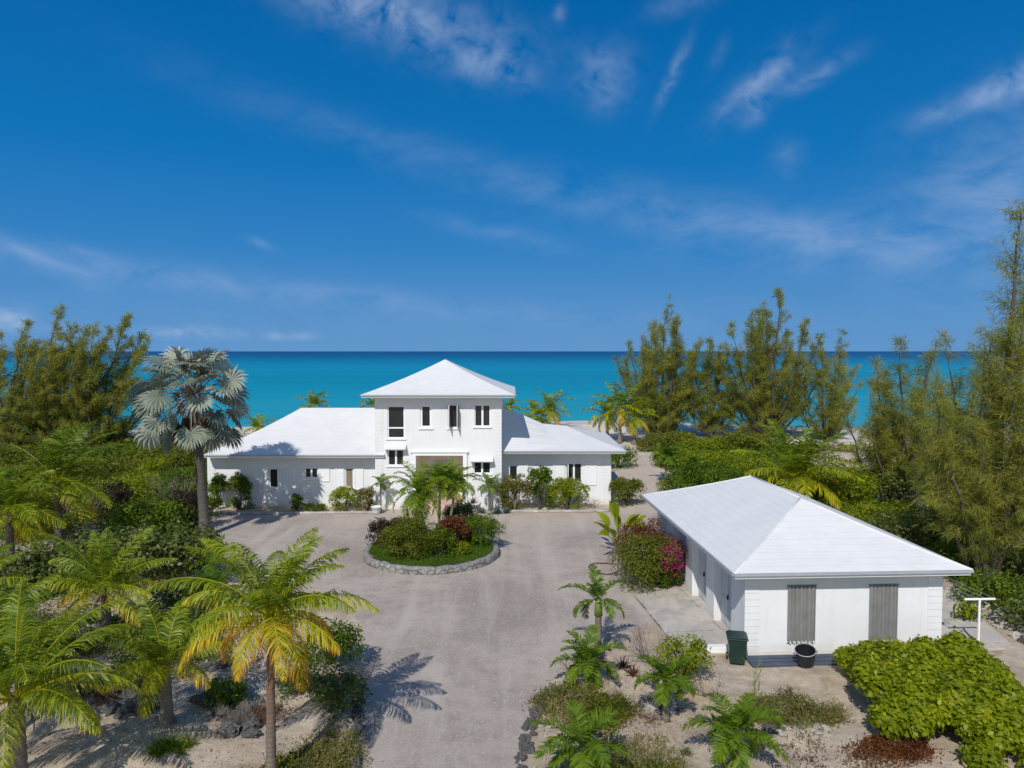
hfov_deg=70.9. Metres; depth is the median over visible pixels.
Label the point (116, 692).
rock
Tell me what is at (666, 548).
bougainvillea
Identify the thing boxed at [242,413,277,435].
coconut palm
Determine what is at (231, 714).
rock
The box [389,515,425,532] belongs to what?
shrub
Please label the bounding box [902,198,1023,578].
she oak
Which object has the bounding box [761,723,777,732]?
rock
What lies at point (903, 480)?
shrub
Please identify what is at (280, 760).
weed patch
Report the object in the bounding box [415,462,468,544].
cluster palm
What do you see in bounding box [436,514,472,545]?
shrub
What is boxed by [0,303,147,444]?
she oak
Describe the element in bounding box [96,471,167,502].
shrub
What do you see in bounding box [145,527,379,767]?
coconut palm
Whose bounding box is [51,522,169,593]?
sea grape
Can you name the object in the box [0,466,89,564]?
coconut palm
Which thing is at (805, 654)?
plastic tub
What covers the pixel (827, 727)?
rock
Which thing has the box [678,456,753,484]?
shrub
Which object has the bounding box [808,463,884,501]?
shrub
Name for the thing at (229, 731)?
rock
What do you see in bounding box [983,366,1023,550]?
she oak
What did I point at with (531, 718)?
rock
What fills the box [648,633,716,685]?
shrub
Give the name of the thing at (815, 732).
rock
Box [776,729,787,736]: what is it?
rock
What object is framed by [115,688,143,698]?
rock
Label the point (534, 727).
rock
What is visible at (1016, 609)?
shrub
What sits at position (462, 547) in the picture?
shrub
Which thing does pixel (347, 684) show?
shrub
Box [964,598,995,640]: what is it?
clothesline post
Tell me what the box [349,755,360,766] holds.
rock
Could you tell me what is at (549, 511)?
garden kerb
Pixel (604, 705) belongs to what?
weed patch
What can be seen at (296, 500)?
shrub
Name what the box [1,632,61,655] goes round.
shrub
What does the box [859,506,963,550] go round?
shrub
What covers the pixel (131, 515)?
sea grape
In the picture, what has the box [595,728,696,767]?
weed patch
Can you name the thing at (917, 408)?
she oak
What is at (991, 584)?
shrub
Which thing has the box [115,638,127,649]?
rock
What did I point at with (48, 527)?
shrub
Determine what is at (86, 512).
shrub
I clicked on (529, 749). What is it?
rock
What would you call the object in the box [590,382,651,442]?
coconut palm
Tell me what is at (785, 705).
shrub
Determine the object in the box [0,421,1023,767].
ground
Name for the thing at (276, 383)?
water
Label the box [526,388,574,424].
coconut palm
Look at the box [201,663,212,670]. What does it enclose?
rock
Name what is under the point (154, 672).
coconut palm
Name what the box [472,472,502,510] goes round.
palm
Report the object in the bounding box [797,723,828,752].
seedling
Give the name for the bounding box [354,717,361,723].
rock
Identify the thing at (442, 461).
front door
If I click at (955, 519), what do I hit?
she oak
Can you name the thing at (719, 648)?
step
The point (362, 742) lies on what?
rock
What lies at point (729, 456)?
shrub
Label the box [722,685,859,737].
weed patch
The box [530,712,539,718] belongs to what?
rock
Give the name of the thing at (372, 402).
coconut palm
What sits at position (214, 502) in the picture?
shrub
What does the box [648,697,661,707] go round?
rock
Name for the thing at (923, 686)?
hedge
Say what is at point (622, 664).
succulent
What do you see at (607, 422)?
coconut palm
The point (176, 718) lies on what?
dead leaf cover
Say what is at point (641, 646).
dead shrub
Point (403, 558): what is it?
lawn
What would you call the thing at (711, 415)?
she oak
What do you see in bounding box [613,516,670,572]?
shrub
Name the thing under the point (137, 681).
shrub
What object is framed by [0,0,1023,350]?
sky
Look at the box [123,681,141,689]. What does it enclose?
rock
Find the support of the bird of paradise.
on the ground at (122, 747)
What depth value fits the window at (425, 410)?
40.80 m
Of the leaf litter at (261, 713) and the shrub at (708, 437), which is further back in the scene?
the shrub at (708, 437)
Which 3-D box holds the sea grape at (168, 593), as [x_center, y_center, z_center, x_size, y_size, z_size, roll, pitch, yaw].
[-11.364,7.281,24.889,2.674,1.292,2.186,0,3,0]
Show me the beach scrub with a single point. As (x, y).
(835, 446)
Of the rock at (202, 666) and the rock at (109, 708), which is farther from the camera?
the rock at (202, 666)
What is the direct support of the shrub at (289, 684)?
on the ground at (122, 747)
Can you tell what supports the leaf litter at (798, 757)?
on the ground at (122, 747)
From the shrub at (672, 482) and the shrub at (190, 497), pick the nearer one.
the shrub at (190, 497)
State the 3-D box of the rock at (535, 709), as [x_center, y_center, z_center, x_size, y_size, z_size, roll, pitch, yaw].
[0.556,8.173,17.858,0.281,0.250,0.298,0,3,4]
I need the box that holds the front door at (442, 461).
[435,460,452,493]
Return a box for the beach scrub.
[807,442,1022,507]
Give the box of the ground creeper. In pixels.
[837,732,951,767]
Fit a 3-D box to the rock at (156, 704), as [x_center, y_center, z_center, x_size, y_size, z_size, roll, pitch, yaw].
[-9.092,8.024,17.901,0.624,0.516,0.711,-2,3,-33]
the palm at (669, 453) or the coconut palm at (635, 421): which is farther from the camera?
the coconut palm at (635, 421)
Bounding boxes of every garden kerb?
[212,508,387,514]
[508,508,609,512]
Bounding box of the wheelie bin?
[726,630,748,663]
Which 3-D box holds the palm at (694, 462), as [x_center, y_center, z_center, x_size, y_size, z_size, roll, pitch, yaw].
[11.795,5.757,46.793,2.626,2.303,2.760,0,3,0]
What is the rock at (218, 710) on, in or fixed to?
on the ground at (122, 747)
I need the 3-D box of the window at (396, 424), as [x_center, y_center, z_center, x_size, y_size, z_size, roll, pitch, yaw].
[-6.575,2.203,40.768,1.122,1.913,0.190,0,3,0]
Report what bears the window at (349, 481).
in the beach house
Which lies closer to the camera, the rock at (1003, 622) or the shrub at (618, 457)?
the rock at (1003, 622)
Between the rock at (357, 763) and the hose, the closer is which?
the rock at (357, 763)
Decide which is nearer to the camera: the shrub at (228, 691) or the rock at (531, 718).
the rock at (531, 718)
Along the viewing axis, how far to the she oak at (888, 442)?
41.83 m
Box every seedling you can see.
[742,657,763,690]
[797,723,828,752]
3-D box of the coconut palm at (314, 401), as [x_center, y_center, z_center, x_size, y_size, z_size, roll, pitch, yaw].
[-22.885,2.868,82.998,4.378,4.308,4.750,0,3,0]
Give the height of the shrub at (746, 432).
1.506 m
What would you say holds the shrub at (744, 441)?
on the ground at (122, 747)
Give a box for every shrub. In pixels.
[0,460,68,485]
[0,494,68,520]
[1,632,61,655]
[14,517,76,540]
[37,633,91,658]
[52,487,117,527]
[58,454,136,479]
[80,442,169,457]
[90,479,136,522]
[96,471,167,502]
[104,650,159,671]
[121,671,152,688]
[134,444,210,469]
[135,454,173,487]
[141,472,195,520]
[155,466,208,497]
[157,487,212,532]
[163,632,214,662]
[192,493,224,516]
[200,674,252,709]
[207,472,227,509]
[223,472,255,509]
[275,663,330,699]
[287,616,367,672]
[288,493,303,509]
[301,502,326,511]
[304,665,372,728]
[328,486,362,510]
[356,486,377,510]
[364,517,394,548]
[378,516,440,559]
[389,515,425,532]
[420,527,458,557]
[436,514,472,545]
[441,499,481,531]
[450,540,472,555]
[454,512,505,546]
[496,473,532,509]
[526,465,554,509]
[544,477,590,509]
[557,654,588,674]
[587,499,601,507]
[600,536,649,583]
[608,476,647,507]
[611,445,640,468]
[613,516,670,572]
[619,622,684,667]
[633,429,699,452]
[635,438,658,450]
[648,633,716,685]
[649,443,718,469]
[655,473,700,490]
[658,429,695,442]
[678,447,757,470]
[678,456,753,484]
[679,435,740,450]
[687,669,731,697]
[699,435,715,443]
[716,429,789,449]
[717,455,788,482]
[718,430,776,440]
[751,695,810,722]
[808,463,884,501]
[843,499,933,535]
[854,465,920,502]
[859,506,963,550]
[919,536,1015,579]
[949,565,1023,608]
[951,601,985,620]
[968,541,1023,582]
[988,592,1023,630]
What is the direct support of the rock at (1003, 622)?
on the ground at (122, 747)
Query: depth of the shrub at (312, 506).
40.37 m
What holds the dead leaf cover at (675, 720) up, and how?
on the ground at (122, 747)
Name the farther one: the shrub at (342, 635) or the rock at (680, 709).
the shrub at (342, 635)
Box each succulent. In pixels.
[612,656,630,671]
[623,664,642,676]
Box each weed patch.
[260,749,303,767]
[282,720,383,767]
[521,673,616,731]
[556,746,687,767]
[562,681,646,740]
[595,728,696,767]
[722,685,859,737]
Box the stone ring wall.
[363,531,498,574]
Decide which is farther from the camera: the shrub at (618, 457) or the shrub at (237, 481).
the shrub at (618, 457)
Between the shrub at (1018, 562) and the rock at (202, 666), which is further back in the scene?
the shrub at (1018, 562)
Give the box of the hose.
[588,562,616,574]
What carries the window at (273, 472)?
in the beach house
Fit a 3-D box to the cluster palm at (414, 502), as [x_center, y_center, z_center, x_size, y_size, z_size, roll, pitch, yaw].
[-4.152,5.401,32.314,3.639,3.787,3.722,0,3,0]
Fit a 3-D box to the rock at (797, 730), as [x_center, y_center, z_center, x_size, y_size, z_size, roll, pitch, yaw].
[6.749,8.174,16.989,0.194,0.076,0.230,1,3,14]
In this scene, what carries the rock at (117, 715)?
on the ground at (122, 747)
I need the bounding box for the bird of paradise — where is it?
[594,501,645,554]
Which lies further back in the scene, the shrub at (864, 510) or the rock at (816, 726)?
the shrub at (864, 510)
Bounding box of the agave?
[489,504,502,513]
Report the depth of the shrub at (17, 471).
46.37 m
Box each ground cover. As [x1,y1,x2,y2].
[0,435,207,535]
[0,441,231,659]
[1,608,233,684]
[657,441,1023,607]
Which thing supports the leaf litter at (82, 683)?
on the ground at (122, 747)
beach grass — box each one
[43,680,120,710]
[140,726,204,764]
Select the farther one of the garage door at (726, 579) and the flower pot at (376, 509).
the flower pot at (376, 509)
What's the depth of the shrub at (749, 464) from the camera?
46.50 m
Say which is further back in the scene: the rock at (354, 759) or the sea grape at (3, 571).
the sea grape at (3, 571)
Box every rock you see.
[99,701,120,716]
[109,679,130,696]
[113,712,125,718]
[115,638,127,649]
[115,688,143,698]
[115,697,150,717]
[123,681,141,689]
[141,695,159,712]
[187,694,198,701]
[192,690,220,705]
[196,664,206,673]
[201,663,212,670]
[202,700,214,708]
[207,660,226,672]
[212,699,232,715]
[216,721,241,735]
[221,725,238,738]
[225,709,238,718]
[235,701,259,711]
[236,711,254,718]
[240,716,262,731]
[240,727,261,738]
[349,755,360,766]
[350,712,364,720]
[350,740,364,744]
[351,706,363,712]
[351,723,365,731]
[352,698,365,703]
[352,760,362,767]
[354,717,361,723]
[514,751,526,761]
[518,733,530,741]
[518,741,528,750]
[519,744,525,752]
[521,720,531,730]
[524,743,534,753]
[526,716,535,720]
[528,724,537,730]
[529,707,538,715]
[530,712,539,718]
[636,703,644,707]
[647,704,655,711]
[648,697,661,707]
[661,706,674,713]
[676,708,685,712]
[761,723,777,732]
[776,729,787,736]
[780,724,792,730]
[793,727,801,732]
[808,728,820,734]
[812,723,820,729]
[820,724,830,732]
[944,587,958,593]
[985,612,999,620]
[993,623,1003,628]
[996,616,1007,624]
[1008,631,1021,638]
[1013,625,1023,633]
[1017,636,1023,643]
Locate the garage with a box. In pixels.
[641,475,973,655]
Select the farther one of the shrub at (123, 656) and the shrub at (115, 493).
the shrub at (115, 493)
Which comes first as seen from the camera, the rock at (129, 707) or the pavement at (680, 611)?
the rock at (129, 707)
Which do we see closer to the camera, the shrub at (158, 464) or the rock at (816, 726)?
the rock at (816, 726)
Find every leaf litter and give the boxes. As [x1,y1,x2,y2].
[13,664,176,694]
[202,692,309,735]
[567,688,680,746]
[709,728,905,767]
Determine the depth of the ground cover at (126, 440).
54.75 m
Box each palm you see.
[0,421,141,551]
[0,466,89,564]
[0,543,48,630]
[0,574,74,683]
[0,580,142,767]
[31,525,177,632]
[93,594,236,725]
[127,346,250,536]
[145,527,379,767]
[181,564,242,610]
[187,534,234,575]
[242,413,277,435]
[295,391,330,409]
[358,398,374,407]
[371,473,391,509]
[378,460,455,543]
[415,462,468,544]
[427,458,481,515]
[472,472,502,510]
[503,397,521,410]
[520,401,554,423]
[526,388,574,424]
[529,700,631,767]
[550,624,626,689]
[557,564,627,660]
[580,395,629,434]
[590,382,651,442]
[609,397,660,444]
[633,653,696,721]
[645,439,684,481]
[671,456,712,484]
[682,690,788,767]
[730,418,866,509]
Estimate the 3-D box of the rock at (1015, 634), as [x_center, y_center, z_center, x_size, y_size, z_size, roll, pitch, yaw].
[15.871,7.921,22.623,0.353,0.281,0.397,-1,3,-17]
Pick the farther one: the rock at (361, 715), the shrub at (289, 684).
the shrub at (289, 684)
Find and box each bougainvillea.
[606,530,687,594]
[638,553,683,588]
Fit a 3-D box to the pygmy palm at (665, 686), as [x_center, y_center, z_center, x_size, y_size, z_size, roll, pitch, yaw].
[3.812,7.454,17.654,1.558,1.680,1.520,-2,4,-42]
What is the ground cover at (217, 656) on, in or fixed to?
on the ground at (122, 747)
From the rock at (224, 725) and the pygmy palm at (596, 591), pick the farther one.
the pygmy palm at (596, 591)
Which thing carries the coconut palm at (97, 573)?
on the ground at (122, 747)
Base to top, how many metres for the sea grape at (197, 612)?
0.887 m
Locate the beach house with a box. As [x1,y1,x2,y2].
[204,359,626,512]
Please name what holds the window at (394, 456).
in the beach house
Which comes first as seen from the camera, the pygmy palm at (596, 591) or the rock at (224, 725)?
the rock at (224, 725)
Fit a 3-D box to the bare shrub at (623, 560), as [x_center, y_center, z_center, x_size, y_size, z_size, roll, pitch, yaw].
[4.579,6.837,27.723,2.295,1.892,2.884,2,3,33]
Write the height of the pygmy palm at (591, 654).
1.464 m
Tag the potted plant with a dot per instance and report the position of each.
(473, 499)
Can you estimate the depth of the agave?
39.78 m
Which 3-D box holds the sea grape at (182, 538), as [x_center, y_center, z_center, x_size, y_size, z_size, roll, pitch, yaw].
[-13.324,6.409,27.744,4.142,2.477,3.759,0,3,0]
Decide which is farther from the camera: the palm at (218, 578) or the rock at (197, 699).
the palm at (218, 578)
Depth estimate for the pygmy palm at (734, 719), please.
15.22 m
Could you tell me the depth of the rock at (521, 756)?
15.81 m
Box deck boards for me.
[746,654,837,667]
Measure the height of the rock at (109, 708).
0.360 m
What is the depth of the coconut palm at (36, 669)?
13.91 m
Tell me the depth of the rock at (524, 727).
17.11 m
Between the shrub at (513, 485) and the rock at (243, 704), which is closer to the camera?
the rock at (243, 704)
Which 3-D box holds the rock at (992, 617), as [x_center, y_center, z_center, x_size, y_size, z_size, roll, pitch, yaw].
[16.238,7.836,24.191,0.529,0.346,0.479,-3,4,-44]
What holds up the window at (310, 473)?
in the beach house
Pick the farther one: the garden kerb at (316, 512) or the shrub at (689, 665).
the garden kerb at (316, 512)
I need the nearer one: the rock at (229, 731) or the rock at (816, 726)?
the rock at (229, 731)
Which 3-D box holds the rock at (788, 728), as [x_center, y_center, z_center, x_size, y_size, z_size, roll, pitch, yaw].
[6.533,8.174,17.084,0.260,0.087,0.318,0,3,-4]
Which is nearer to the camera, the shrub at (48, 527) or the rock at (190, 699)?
the rock at (190, 699)
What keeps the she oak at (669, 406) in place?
on the ground at (122, 747)
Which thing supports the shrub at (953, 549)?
on the ground at (122, 747)
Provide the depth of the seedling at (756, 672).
19.09 m
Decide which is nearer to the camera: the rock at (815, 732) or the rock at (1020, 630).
the rock at (815, 732)
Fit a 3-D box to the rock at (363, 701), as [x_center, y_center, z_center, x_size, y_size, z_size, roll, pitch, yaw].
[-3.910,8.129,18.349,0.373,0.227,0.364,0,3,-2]
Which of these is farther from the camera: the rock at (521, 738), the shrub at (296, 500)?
the shrub at (296, 500)
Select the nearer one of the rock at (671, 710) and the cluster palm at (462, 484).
the rock at (671, 710)
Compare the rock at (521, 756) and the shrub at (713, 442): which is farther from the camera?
the shrub at (713, 442)
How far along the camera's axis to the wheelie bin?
20.51 m
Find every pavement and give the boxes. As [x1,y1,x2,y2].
[634,586,728,647]
[941,593,1010,649]
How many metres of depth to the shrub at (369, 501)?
40.27 m
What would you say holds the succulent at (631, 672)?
on the ground at (122, 747)
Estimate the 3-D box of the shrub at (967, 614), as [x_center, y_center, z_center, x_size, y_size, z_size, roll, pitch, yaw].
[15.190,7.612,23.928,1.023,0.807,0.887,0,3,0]
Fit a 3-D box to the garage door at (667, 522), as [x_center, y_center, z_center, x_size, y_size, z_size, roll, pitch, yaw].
[6.625,6.523,30.140,0.120,2.160,1.380,0,3,-3]
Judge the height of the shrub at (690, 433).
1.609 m
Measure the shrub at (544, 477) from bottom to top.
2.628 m
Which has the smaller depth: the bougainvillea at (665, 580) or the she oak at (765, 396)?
the bougainvillea at (665, 580)
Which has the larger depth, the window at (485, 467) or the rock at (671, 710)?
the window at (485, 467)
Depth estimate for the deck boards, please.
20.72 m
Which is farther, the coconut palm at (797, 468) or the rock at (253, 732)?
the coconut palm at (797, 468)
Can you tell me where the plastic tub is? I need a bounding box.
[793,643,817,667]
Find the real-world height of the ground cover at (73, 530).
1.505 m
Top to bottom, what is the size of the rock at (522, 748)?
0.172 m
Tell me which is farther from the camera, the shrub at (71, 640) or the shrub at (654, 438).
the shrub at (654, 438)
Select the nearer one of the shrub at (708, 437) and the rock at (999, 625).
the rock at (999, 625)
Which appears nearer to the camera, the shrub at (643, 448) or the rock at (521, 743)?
the rock at (521, 743)
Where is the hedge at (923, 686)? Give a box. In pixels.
[832,625,1023,767]
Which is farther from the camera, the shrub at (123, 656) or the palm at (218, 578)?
the palm at (218, 578)
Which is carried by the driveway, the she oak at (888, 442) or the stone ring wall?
the stone ring wall
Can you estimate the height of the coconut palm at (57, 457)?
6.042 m
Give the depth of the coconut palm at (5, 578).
18.38 m
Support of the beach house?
on the ground at (122, 747)
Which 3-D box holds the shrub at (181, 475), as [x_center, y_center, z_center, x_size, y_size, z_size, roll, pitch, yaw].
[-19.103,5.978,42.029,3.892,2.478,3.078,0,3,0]
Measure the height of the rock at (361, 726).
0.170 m
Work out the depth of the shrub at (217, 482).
40.70 m
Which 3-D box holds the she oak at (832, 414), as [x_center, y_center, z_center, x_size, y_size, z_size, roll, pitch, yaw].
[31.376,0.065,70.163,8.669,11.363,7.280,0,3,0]
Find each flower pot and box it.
[371,505,381,513]
[465,501,480,513]
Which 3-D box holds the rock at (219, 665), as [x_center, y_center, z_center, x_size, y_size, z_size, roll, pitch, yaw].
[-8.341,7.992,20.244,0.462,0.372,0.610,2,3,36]
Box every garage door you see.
[666,519,668,536]
[680,532,685,581]
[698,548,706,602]
[721,568,731,629]
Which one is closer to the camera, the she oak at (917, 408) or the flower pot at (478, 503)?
the she oak at (917, 408)
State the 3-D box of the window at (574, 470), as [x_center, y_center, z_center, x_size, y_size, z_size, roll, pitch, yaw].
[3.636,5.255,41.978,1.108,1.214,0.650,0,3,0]
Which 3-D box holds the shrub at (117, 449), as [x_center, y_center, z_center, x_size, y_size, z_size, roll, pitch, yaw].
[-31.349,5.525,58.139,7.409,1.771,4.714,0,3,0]
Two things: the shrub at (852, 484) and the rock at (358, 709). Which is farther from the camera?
the shrub at (852, 484)
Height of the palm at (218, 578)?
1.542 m
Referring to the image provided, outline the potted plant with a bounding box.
[467,495,476,503]
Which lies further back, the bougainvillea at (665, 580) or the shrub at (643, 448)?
the shrub at (643, 448)
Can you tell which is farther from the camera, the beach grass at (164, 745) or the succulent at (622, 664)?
the succulent at (622, 664)
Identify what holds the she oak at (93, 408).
on the ground at (122, 747)
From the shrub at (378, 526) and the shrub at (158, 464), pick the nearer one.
the shrub at (378, 526)
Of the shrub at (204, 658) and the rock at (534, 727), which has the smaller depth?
the rock at (534, 727)
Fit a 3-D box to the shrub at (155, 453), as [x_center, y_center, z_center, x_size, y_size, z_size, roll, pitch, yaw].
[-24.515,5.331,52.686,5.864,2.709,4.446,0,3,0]
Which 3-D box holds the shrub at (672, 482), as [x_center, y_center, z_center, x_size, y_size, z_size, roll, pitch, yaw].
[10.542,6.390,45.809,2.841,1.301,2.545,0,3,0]
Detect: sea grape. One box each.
[0,536,114,598]
[0,551,59,598]
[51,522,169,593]
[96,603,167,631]
[103,492,195,536]
[115,516,222,581]
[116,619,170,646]
[144,574,217,614]
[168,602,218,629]
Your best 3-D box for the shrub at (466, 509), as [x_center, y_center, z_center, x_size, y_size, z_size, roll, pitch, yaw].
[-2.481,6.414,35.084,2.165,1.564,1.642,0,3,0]
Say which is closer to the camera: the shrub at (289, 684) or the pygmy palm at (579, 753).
the pygmy palm at (579, 753)
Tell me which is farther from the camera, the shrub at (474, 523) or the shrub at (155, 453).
the shrub at (155, 453)
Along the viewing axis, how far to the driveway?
24.21 m
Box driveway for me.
[211,455,676,767]
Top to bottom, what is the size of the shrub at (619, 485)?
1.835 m
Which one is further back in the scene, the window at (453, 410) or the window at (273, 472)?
the window at (273, 472)
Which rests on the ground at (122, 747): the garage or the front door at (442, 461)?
the garage
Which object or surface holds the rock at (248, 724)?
on the ground at (122, 747)
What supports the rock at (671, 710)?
on the ground at (122, 747)
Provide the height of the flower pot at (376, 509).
0.420 m
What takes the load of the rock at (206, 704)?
on the ground at (122, 747)
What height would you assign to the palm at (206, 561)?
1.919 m
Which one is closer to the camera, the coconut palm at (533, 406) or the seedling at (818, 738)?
the seedling at (818, 738)
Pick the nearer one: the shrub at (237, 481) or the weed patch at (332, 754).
the weed patch at (332, 754)
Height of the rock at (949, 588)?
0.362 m
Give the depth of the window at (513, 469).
42.27 m
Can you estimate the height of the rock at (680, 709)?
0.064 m
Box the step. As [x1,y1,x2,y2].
[704,644,727,652]
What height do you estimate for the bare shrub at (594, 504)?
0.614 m
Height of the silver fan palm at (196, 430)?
9.379 m
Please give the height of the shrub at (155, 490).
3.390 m
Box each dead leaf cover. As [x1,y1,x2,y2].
[7,628,349,767]
[533,655,842,767]
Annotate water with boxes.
[0,351,1023,430]
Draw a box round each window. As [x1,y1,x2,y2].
[267,468,278,489]
[303,468,318,479]
[345,468,354,488]
[386,406,405,439]
[386,450,403,466]
[419,405,432,428]
[446,405,460,428]
[472,462,491,474]
[473,405,491,427]
[509,465,517,481]
[566,463,582,483]
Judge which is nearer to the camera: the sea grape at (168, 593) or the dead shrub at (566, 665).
the dead shrub at (566, 665)
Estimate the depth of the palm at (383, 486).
40.19 m
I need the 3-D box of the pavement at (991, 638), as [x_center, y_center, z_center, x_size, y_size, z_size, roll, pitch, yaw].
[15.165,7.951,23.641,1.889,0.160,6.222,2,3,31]
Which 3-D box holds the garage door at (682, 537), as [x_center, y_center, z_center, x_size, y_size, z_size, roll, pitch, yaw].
[6.743,6.625,27.895,0.120,2.160,1.580,0,3,-3]
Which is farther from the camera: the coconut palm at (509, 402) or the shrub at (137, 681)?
the coconut palm at (509, 402)
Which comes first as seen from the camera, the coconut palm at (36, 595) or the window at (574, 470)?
the coconut palm at (36, 595)
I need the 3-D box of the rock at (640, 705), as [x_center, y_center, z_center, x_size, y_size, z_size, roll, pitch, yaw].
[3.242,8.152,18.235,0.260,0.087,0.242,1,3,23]
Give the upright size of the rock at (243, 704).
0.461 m
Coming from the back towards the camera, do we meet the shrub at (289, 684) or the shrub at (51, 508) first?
the shrub at (51, 508)
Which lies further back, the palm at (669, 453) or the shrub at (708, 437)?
the shrub at (708, 437)
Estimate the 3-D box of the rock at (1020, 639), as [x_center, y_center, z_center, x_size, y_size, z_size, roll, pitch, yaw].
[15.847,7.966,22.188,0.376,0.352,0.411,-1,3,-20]
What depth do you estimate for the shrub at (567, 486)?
40.63 m
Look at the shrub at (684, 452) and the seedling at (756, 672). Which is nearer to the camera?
the seedling at (756, 672)
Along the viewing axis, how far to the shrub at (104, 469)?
49.51 m
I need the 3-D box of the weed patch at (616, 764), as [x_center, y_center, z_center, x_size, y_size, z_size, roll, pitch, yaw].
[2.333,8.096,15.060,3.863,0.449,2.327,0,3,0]
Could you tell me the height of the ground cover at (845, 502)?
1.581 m
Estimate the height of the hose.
0.086 m
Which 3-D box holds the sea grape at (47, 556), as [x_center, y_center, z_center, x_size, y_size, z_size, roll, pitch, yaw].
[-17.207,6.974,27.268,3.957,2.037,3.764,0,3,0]
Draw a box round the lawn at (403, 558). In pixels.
[368,532,493,564]
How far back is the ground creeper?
15.98 m
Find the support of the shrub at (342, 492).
on the ground at (122, 747)
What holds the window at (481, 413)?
in the beach house
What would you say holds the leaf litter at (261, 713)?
on the ground at (122, 747)
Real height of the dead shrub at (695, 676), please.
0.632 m
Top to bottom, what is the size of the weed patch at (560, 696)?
0.652 m
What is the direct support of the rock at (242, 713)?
on the ground at (122, 747)
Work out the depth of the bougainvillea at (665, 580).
27.24 m
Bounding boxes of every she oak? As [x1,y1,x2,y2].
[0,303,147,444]
[0,316,82,447]
[54,312,184,444]
[610,292,706,432]
[669,335,749,436]
[695,286,835,434]
[788,329,864,440]
[833,331,976,504]
[899,321,1015,524]
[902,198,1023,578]
[928,435,1022,546]
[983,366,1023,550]
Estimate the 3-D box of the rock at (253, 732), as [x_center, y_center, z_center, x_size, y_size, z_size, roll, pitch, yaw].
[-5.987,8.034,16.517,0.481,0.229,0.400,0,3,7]
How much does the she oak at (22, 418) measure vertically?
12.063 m
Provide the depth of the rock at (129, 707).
17.48 m

